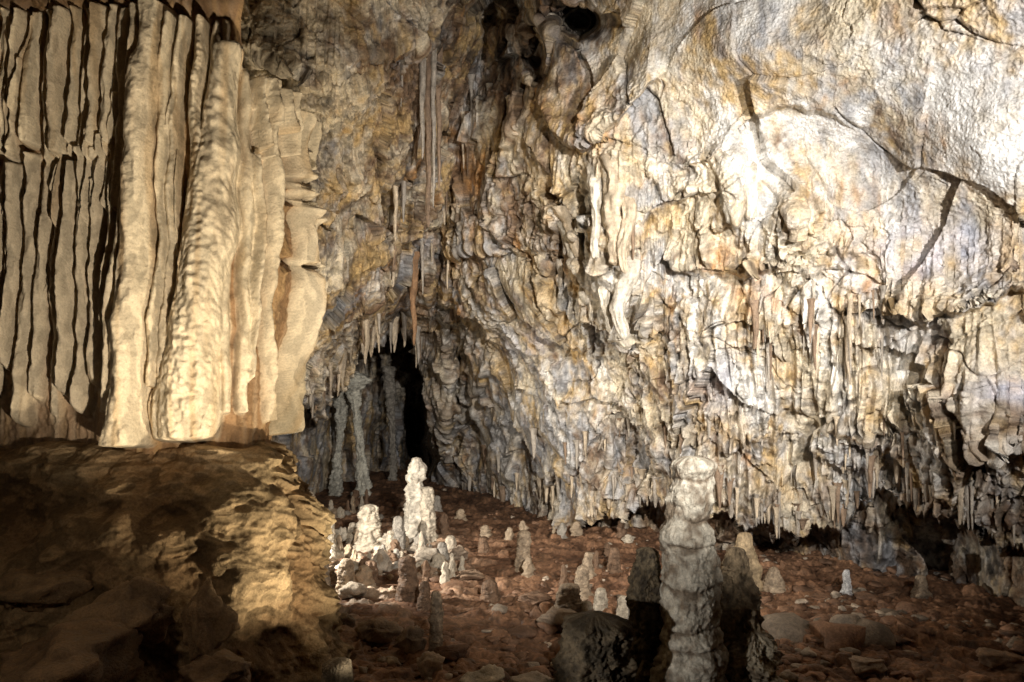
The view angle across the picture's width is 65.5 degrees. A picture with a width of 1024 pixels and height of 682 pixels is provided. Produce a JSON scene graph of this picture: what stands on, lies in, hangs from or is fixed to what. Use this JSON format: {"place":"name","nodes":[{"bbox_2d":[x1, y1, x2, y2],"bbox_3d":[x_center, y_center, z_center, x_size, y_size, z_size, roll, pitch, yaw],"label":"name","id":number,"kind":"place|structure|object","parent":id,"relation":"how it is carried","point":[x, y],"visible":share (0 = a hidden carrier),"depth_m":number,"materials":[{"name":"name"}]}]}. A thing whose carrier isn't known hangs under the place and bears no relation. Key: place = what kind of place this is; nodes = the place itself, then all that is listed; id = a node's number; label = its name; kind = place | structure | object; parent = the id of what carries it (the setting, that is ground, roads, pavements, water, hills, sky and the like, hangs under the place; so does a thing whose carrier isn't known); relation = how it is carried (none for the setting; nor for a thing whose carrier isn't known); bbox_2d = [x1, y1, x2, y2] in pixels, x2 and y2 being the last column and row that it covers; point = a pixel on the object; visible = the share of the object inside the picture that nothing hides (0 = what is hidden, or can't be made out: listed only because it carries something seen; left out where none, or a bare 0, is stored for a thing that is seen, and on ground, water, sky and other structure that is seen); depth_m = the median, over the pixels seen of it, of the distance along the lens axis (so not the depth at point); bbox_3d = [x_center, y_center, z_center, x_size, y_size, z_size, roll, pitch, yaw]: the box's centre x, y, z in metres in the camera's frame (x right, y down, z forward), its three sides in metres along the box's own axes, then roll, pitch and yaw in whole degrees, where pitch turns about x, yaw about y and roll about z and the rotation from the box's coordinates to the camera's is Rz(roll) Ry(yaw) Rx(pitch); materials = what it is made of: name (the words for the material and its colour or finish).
{"place":"outdoors","nodes":[
{"label":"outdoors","id":0,"kind":"place"},
{"bbox_2d":[377,533,386,545],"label":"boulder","id":1,"kind":"object","parent":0,"point":[381,540],"visible":0.25,"depth_m":15.47,"materials":[{"name":"beige stone"}]},
{"bbox_2d":[241,0,1023,606],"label":"cave wall","id":2,"kind":"structure","parent":0,"point":[879,142],"depth_m":12.49,"materials":[{"name":"stone"}]},
{"bbox_2d":[409,251,419,344],"bbox_3d":[-2.241,-0.956,18.118,0.322,2.139,0.387,0,-4,0],"label":"stalactite","id":3,"kind":"object","parent":2,"relation":"hanging from","point":[413,288],"visible":0.89,"depth_m":18.06},
{"bbox_2d":[419,57,425,159],"bbox_3d":[-1.597,-4.223,14.082,0.195,2.071,0.240,0,-4,0],"label":"stalactite","id":4,"kind":"object","parent":2,"relation":"hanging from","point":[422,77],"visible":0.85,"depth_m":14.05},
{"bbox_2d":[424,54,431,227],"bbox_3d":[-1.509,-3.699,14.269,0.246,3.403,0.310,0,-4,0],"label":"stalactite","id":5,"kind":"object","parent":2,"relation":"hanging from","point":[428,127],"visible":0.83,"depth_m":14.21},
{"bbox_2d":[431,48,436,206],"bbox_3d":[-1.416,-3.895,14.235,0.160,3.102,0.194,0,-4,0],"label":"stalactite","id":6,"kind":"object","parent":2,"relation":"hanging from","point":[433,74],"visible":0.95,"depth_m":14.22},
{"bbox_2d":[435,47,442,189],"bbox_3d":[-1.351,-4.187,14.707,0.206,2.858,0.220,2,-5,-29],"label":"stalactite","id":7,"kind":"object","parent":2,"relation":"hanging from","point":[438,103],"visible":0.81,"depth_m":14.66},
{"bbox_2d":[552,151,757,340],"bbox_3d":[1.813,-1.537,12.761,1.613,3.094,4.367,4,-6,-45],"label":"drapery","id":8,"kind":"object","parent":2,"relation":"attached to","point":[604,204],"visible":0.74,"depth_m":12.28,"materials":[{"name":"beige stone"}]},
{"bbox_2d":[309,58,1015,545],"bbox_3d":[-0.573,-0.613,16.369,8.186,10.197,17.128,2,-5,-29],"label":"stalactite fringe","id":9,"kind":"object","parent":2,"relation":"hanging from","point":[371,336],"visible":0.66,"depth_m":13.42,"materials":[{"name":"beige stone"}]},
{"bbox_2d":[315,459,1023,681],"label":"cave floor","id":10,"kind":"structure","parent":0,"point":[977,605],"depth_m":11.81,"materials":[{"name":"brown stone"}]},
{"bbox_2d":[0,441,353,681],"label":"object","id":11,"kind":"structure","parent":10,"relation":"on","point":[248,530],"depth_m":6.48,"materials":[{"name":"brown stone"}]},
{"bbox_2d":[0,568,92,611],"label":"boulder","id":12,"kind":"object","parent":11,"relation":"on","point":[26,590],"visible":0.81,"depth_m":5.72,"materials":[{"name":"brown stone"}]},
{"bbox_2d":[0,617,144,681],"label":"boulder","id":13,"kind":"object","parent":11,"relation":"on","point":[95,649],"visible":0.98,"depth_m":5.00,"materials":[{"name":"brown stone"}]},
{"bbox_2d":[64,576,175,645],"bbox_3d":[-2.731,1.930,5.579,0.568,0.537,0.616,-1,-4,17],"label":"boulder","id":14,"kind":"object","parent":13,"relation":"on","point":[139,604],"visible":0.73,"depth_m":5.54,"materials":[{"name":"brown stone"}]},
{"bbox_2d":[0,0,328,454],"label":"fluted column","id":15,"kind":"structure","parent":11,"relation":"on","point":[164,284],"depth_m":7.10,"materials":[{"name":"beige stone"}]},
{"bbox_2d":[180,577,239,661],"bbox_3d":[-2.144,1.952,5.611,0.414,0.547,0.365,0,-4,0],"label":"boulder","id":16,"kind":"object","parent":11,"relation":"on","point":[209,619],"visible":0.99,"depth_m":5.54,"materials":[{"name":"brown stone"}]},
{"bbox_2d":[178,648,251,681],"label":"boulder","id":17,"kind":"object","parent":11,"relation":"on","point":[224,665],"visible":1,"depth_m":5.18,"materials":[{"name":"brown stone"}]},
{"bbox_2d":[324,564,330,585],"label":"stalagmite","id":18,"kind":"object","parent":10,"relation":"on","point":[327,580],"visible":0.12,"depth_m":12.42,"materials":[{"name":"stone"}]},
{"bbox_2d":[327,523,335,542],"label":"stalagmite","id":19,"kind":"object","parent":10,"relation":"on","point":[332,537],"visible":0.22,"depth_m":15.10,"materials":[{"name":"beige stone"}]},
{"bbox_2d":[320,657,353,681],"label":"stalagmite","id":20,"kind":"object","parent":10,"relation":"on","point":[337,669],"visible":1,"depth_m":6.06,"materials":[{"name":"beige stone"}]},
{"bbox_2d":[329,541,344,564],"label":"stalagmite","id":21,"kind":"object","parent":10,"relation":"on","point":[337,554],"visible":0.34,"depth_m":14.09,"materials":[{"name":"beige stone"}]},
{"bbox_2d":[328,391,350,495],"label":"limestone column","id":22,"kind":"structure","parent":10,"relation":"on","point":[341,404],"depth_m":24.72,"materials":[{"name":"grey stone"}]},
{"bbox_2d":[335,527,346,543],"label":"boulder","id":23,"kind":"object","parent":10,"relation":"on","point":[341,531],"visible":0.52,"depth_m":16.20,"materials":[{"name":"grey stone"}]},
{"bbox_2d":[335,558,356,592],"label":"stalagmite","id":24,"kind":"object","parent":10,"relation":"on","point":[345,573],"visible":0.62,"depth_m":11.98,"materials":[{"name":"beige stone"}]},
{"bbox_2d":[335,561,358,573],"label":"boulder","id":25,"kind":"object","parent":10,"relation":"on","point":[356,567],"visible":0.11,"depth_m":13.05,"materials":[{"name":"stone"}]},
{"bbox_2d":[339,612,355,627],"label":"boulder","id":26,"kind":"object","parent":10,"relation":"on","point":[348,620],"visible":0.23,"depth_m":10.07,"materials":[{"name":"brown stone"}]},
{"bbox_2d":[346,522,355,543],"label":"stalagmite","id":27,"kind":"object","parent":10,"relation":"on","point":[350,530],"visible":0.47,"depth_m":16.07,"materials":[{"name":"beige stone"}]},
{"bbox_2d":[338,581,367,598],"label":"boulder","id":28,"kind":"object","parent":10,"relation":"on","point":[350,589],"visible":0.99,"depth_m":11.70,"materials":[{"name":"beige stone"}]},
{"bbox_2d":[345,372,372,496],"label":"limestone column","id":29,"kind":"structure","parent":10,"relation":"on","point":[358,382],"depth_m":23.74,"materials":[{"name":"grey stone"}]},
{"bbox_2d":[353,504,381,552],"bbox_3d":[-2.838,3.709,15.686,0.667,0.988,0.687,-2,-5,29],"label":"stalagmite","id":30,"kind":"object","parent":10,"relation":"on","point":[368,524],"visible":0.86,"depth_m":15.51,"materials":[{"name":"beige stone"}]},
{"bbox_2d":[373,545,379,555],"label":"stalagmite","id":31,"kind":"object","parent":10,"relation":"on","point":[376,547],"visible":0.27,"depth_m":14.38,"materials":[{"name":"beige stone"}]},
{"bbox_2d":[354,616,403,643],"bbox_3d":[-1.615,3.544,9.727,0.601,0.314,0.371,0,-4,0],"label":"boulder","id":32,"kind":"object","parent":10,"relation":"on","point":[380,630],"visible":1,"depth_m":9.62,"materials":[{"name":"brown stone"}]},
{"bbox_2d":[372,548,394,571],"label":"boulder","id":33,"kind":"object","parent":10,"relation":"on","point":[386,564],"visible":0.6,"depth_m":13.46,"materials":[{"name":"beige stone"}]},
{"bbox_2d":[380,365,397,480],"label":"limestone column","id":34,"kind":"structure","parent":10,"relation":"on","point":[388,379],"depth_m":27.78,"materials":[{"name":"grey stone"}]},
{"bbox_2d":[385,530,393,550],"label":"stalagmite","id":35,"kind":"object","parent":10,"relation":"on","point":[389,536],"visible":0.48,"depth_m":15.34,"materials":[{"name":"beige stone"}]},
{"bbox_2d":[392,516,405,548],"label":"stalagmite","id":36,"kind":"object","parent":10,"relation":"on","point":[399,531],"visible":0.59,"depth_m":15.39,"materials":[{"name":"beige stone"}]},
{"bbox_2d":[395,556,419,602],"bbox_3d":[-1.540,3.545,11.692,0.430,0.759,0.465,0,-4,0],"label":"stalagmite","id":37,"kind":"object","parent":10,"relation":"on","point":[407,588],"visible":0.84,"depth_m":11.57,"materials":[{"name":"brown stone"}]},
{"bbox_2d":[392,625,426,654],"bbox_3d":[-1.181,3.505,9.300,0.344,0.374,0.368,-2,-4,27],"label":"boulder","id":38,"kind":"object","parent":10,"relation":"on","point":[410,639],"visible":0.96,"depth_m":9.20,"materials":[{"name":"brown stone"}]},
{"bbox_2d":[402,457,426,543],"bbox_3d":[-1.950,3.325,16.424,0.786,1.857,0.776,0,-4,0],"label":"stalagmite","id":39,"kind":"object","parent":10,"relation":"on","point":[415,477],"visible":0.63,"depth_m":16.23,"materials":[{"name":"beige stone"}]},
{"bbox_2d":[404,543,426,552],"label":"boulder","id":40,"kind":"object","parent":10,"relation":"on","point":[412,547],"visible":0.5,"depth_m":15.04,"materials":[{"name":"beige stone"}]},
{"bbox_2d":[416,581,430,611],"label":"stalagmite","id":41,"kind":"object","parent":10,"relation":"on","point":[423,602],"visible":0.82,"depth_m":11.15,"materials":[{"name":"brown stone"}]},
{"bbox_2d":[417,486,438,543],"bbox_3d":[-1.728,3.596,16.146,0.557,1.279,0.591,0,-4,0],"label":"stalagmite","id":42,"kind":"object","parent":10,"relation":"on","point":[426,525],"visible":0.84,"depth_m":16.05,"materials":[{"name":"beige stone"}]},
{"bbox_2d":[413,547,446,563],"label":"boulder","id":43,"kind":"object","parent":10,"relation":"on","point":[426,553],"visible":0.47,"depth_m":14.02,"materials":[{"name":"beige stone"}]},
{"bbox_2d":[416,651,444,677],"bbox_3d":[-0.872,3.501,8.590,0.305,0.283,0.277,0,-4,0],"label":"boulder","id":44,"kind":"object","parent":10,"relation":"on","point":[429,664],"visible":0.96,"depth_m":8.51,"materials":[{"name":"brown stone"}]},
{"bbox_2d":[427,591,443,651],"bbox_3d":[-0.881,3.346,9.325,0.274,0.826,0.278,-1,-4,14],"label":"stalagmite","id":45,"kind":"object","parent":10,"relation":"on","point":[436,627],"visible":0.76,"depth_m":9.27,"materials":[{"name":"stone"}]},
{"bbox_2d":[437,542,449,560],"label":"stalagmite","id":46,"kind":"object","parent":10,"relation":"on","point":[442,548],"visible":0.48,"depth_m":14.14,"materials":[{"name":"beige stone"}]},
{"bbox_2d":[445,535,456,549],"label":"stalagmite","id":47,"kind":"object","parent":10,"relation":"on","point":[450,542],"visible":0.48,"depth_m":15.07,"materials":[{"name":"beige stone"}]},
{"bbox_2d":[434,643,468,661],"bbox_3d":[-0.687,3.561,9.035,0.373,0.219,0.284,-1,-4,13],"label":"boulder","id":48,"kind":"object","parent":10,"relation":"on","point":[455,653],"visible":0.91,"depth_m":8.97,"materials":[{"name":"brown stone"}]},
{"bbox_2d":[448,545,468,560],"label":"boulder","id":49,"kind":"object","parent":10,"relation":"on","point":[459,550],"visible":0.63,"depth_m":14.36,"materials":[{"name":"beige stone"}]},
{"bbox_2d":[456,568,484,580],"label":"boulder","id":50,"kind":"object","parent":10,"relation":"on","point":[471,574],"visible":0.96,"depth_m":12.97,"materials":[{"name":"brown stone"}]},
{"bbox_2d":[459,664,504,681],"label":"boulder","id":51,"kind":"object","parent":10,"relation":"on","point":[490,673],"visible":1,"depth_m":8.07,"materials":[{"name":"brown stone"}]},
{"bbox_2d":[328,489,636,586],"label":"stalagmites","id":52,"kind":"object","parent":10,"relation":"on","point":[366,574],"visible":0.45,"depth_m":14.87,"materials":[{"name":"beige stone"}]},
{"bbox_2d":[478,537,489,552],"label":"stalagmite","id":53,"kind":"object","parent":10,"relation":"on","point":[483,546],"visible":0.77,"depth_m":15.07,"materials":[{"name":"brown stone"}]},
{"bbox_2d":[479,580,500,602],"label":"stalagmite","id":54,"kind":"object","parent":10,"relation":"on","point":[490,591],"visible":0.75,"depth_m":11.72,"materials":[{"name":"brown stone"}]},
{"bbox_2d":[514,530,536,571],"bbox_3d":[0.224,3.691,13.883,0.450,0.773,0.473,0,-4,0],"label":"stalagmite","id":55,"kind":"object","parent":10,"relation":"on","point":[523,543],"visible":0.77,"depth_m":13.80,"materials":[{"name":"beige stone"}]},
{"bbox_2d":[508,671,552,681],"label":"boulder","id":56,"kind":"object","parent":10,"relation":"on","point":[534,676],"visible":1,"depth_m":8.13,"materials":[{"name":"brown stone"}]},
{"bbox_2d":[518,590,551,604],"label":"boulder","id":57,"kind":"object","parent":10,"relation":"on","point":[534,597],"visible":0.99,"depth_m":11.54,"materials":[{"name":"brown stone"}]},
{"bbox_2d":[536,606,576,625],"bbox_3d":[0.612,3.634,10.513,0.519,0.201,0.432,-1,-4,13],"label":"boulder","id":58,"kind":"object","parent":10,"relation":"on","point":[553,615],"visible":0.84,"depth_m":10.37,"materials":[{"name":"brown stone"}]},
{"bbox_2d":[554,583,582,624],"bbox_3d":[0.821,3.587,10.889,0.711,0.562,0.729,2,-5,-28],"label":"stalagmite","id":59,"kind":"object","parent":10,"relation":"on","point":[568,596],"visible":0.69,"depth_m":10.75,"materials":[{"name":"brown stone"}]},
{"bbox_2d":[574,565,594,600],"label":"stalagmite","id":60,"kind":"object","parent":10,"relation":"on","point":[581,580],"visible":0.77,"depth_m":11.97,"materials":[{"name":"beige stone"}]},
{"bbox_2d":[581,601,592,611],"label":"stalagmite","id":61,"kind":"object","parent":10,"relation":"on","point":[586,605],"visible":0.38,"depth_m":10.68,"materials":[{"name":"brown stone"}]},
{"bbox_2d":[581,552,596,579],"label":"stalagmite","id":62,"kind":"object","parent":10,"relation":"on","point":[587,559],"visible":0.67,"depth_m":13.41,"materials":[{"name":"beige stone"}]},
{"bbox_2d":[552,610,638,681],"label":"stalagmite","id":63,"kind":"object","parent":10,"relation":"on","point":[594,645],"visible":1,"depth_m":5.38,"materials":[{"name":"stone"}]},
{"bbox_2d":[593,587,607,610],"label":"stalagmite","id":64,"kind":"object","parent":10,"relation":"on","point":[600,603],"visible":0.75,"depth_m":10.98,"materials":[{"name":"beige stone"}]},
{"bbox_2d":[605,547,622,573],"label":"stalagmite","id":65,"kind":"object","parent":10,"relation":"on","point":[613,565],"visible":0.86,"depth_m":13.65,"materials":[{"name":"brown stone"}]},
{"bbox_2d":[616,595,627,618],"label":"stalagmite","id":66,"kind":"object","parent":10,"relation":"on","point":[621,609],"visible":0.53,"depth_m":10.48,"materials":[{"name":"beige stone"}]},
{"bbox_2d":[625,547,663,681],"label":"stalagmite","id":67,"kind":"object","parent":10,"relation":"on","point":[642,598],"visible":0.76,"depth_m":5.92,"materials":[{"name":"grey stone"}]},
{"bbox_2d":[327,488,1023,681],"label":"rock rubble","id":68,"kind":"object","parent":10,"relation":"on","point":[854,633],"visible":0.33,"depth_m":9.78,"materials":[{"name":"stone"}]},
{"bbox_2d":[649,456,728,681],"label":"stalagmite","id":69,"kind":"object","parent":10,"relation":"on","point":[691,648],"visible":0.99,"depth_m":5.74,"materials":[{"name":"beige stone"}]},
{"bbox_2d":[735,532,762,591],"bbox_3d":[3.673,3.505,12.576,0.541,0.962,0.548,0,-4,0],"label":"stalagmite","id":70,"kind":"object","parent":10,"relation":"on","point":[744,540],"visible":0.51,"depth_m":12.45,"materials":[{"name":"beige stone"}]},
{"bbox_2d":[719,547,784,681],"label":"stalagmite","id":71,"kind":"object","parent":10,"relation":"on","point":[740,601],"visible":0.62,"depth_m":6.04,"materials":[{"name":"brown stone"}]},
{"bbox_2d":[728,631,784,681],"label":"stalagmite","id":72,"kind":"object","parent":10,"relation":"on","point":[750,653],"visible":0.78,"depth_m":5.86,"materials":[{"name":"grey stone"}]},
{"bbox_2d":[762,567,788,594],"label":"stalagmite","id":73,"kind":"object","parent":10,"relation":"on","point":[773,581],"visible":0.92,"depth_m":12.35,"materials":[{"name":"beige stone"}]},
{"bbox_2d":[840,569,852,595],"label":"stalagmite","id":74,"kind":"object","parent":10,"relation":"on","point":[846,585],"visible":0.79,"depth_m":12.17,"materials":[{"name":"grey stone"}]},
{"bbox_2d":[848,655,887,677],"bbox_3d":[3.908,3.543,8.662,0.425,0.192,0.410,0,-4,0],"label":"boulder","id":75,"kind":"object","parent":10,"relation":"on","point":[863,667],"visible":1,"depth_m":8.56,"materials":[{"name":"brown stone"}]},
{"bbox_2d":[890,670,915,679],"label":"boulder","id":76,"kind":"object","parent":10,"relation":"on","point":[899,674],"visible":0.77,"depth_m":8.36,"materials":[{"name":"brown stone"}]},
{"bbox_2d":[910,574,932,598],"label":"stalagmite","id":77,"kind":"object","parent":10,"relation":"on","point":[920,589],"visible":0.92,"depth_m":12.14,"materials":[{"name":"brown stone"}]},
{"bbox_2d":[975,647,1023,672],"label":"boulder","id":78,"kind":"object","parent":10,"relation":"on","point":[998,659],"visible":0.98,"depth_m":8.66,"materials":[{"name":"brown stone"}]}
]}

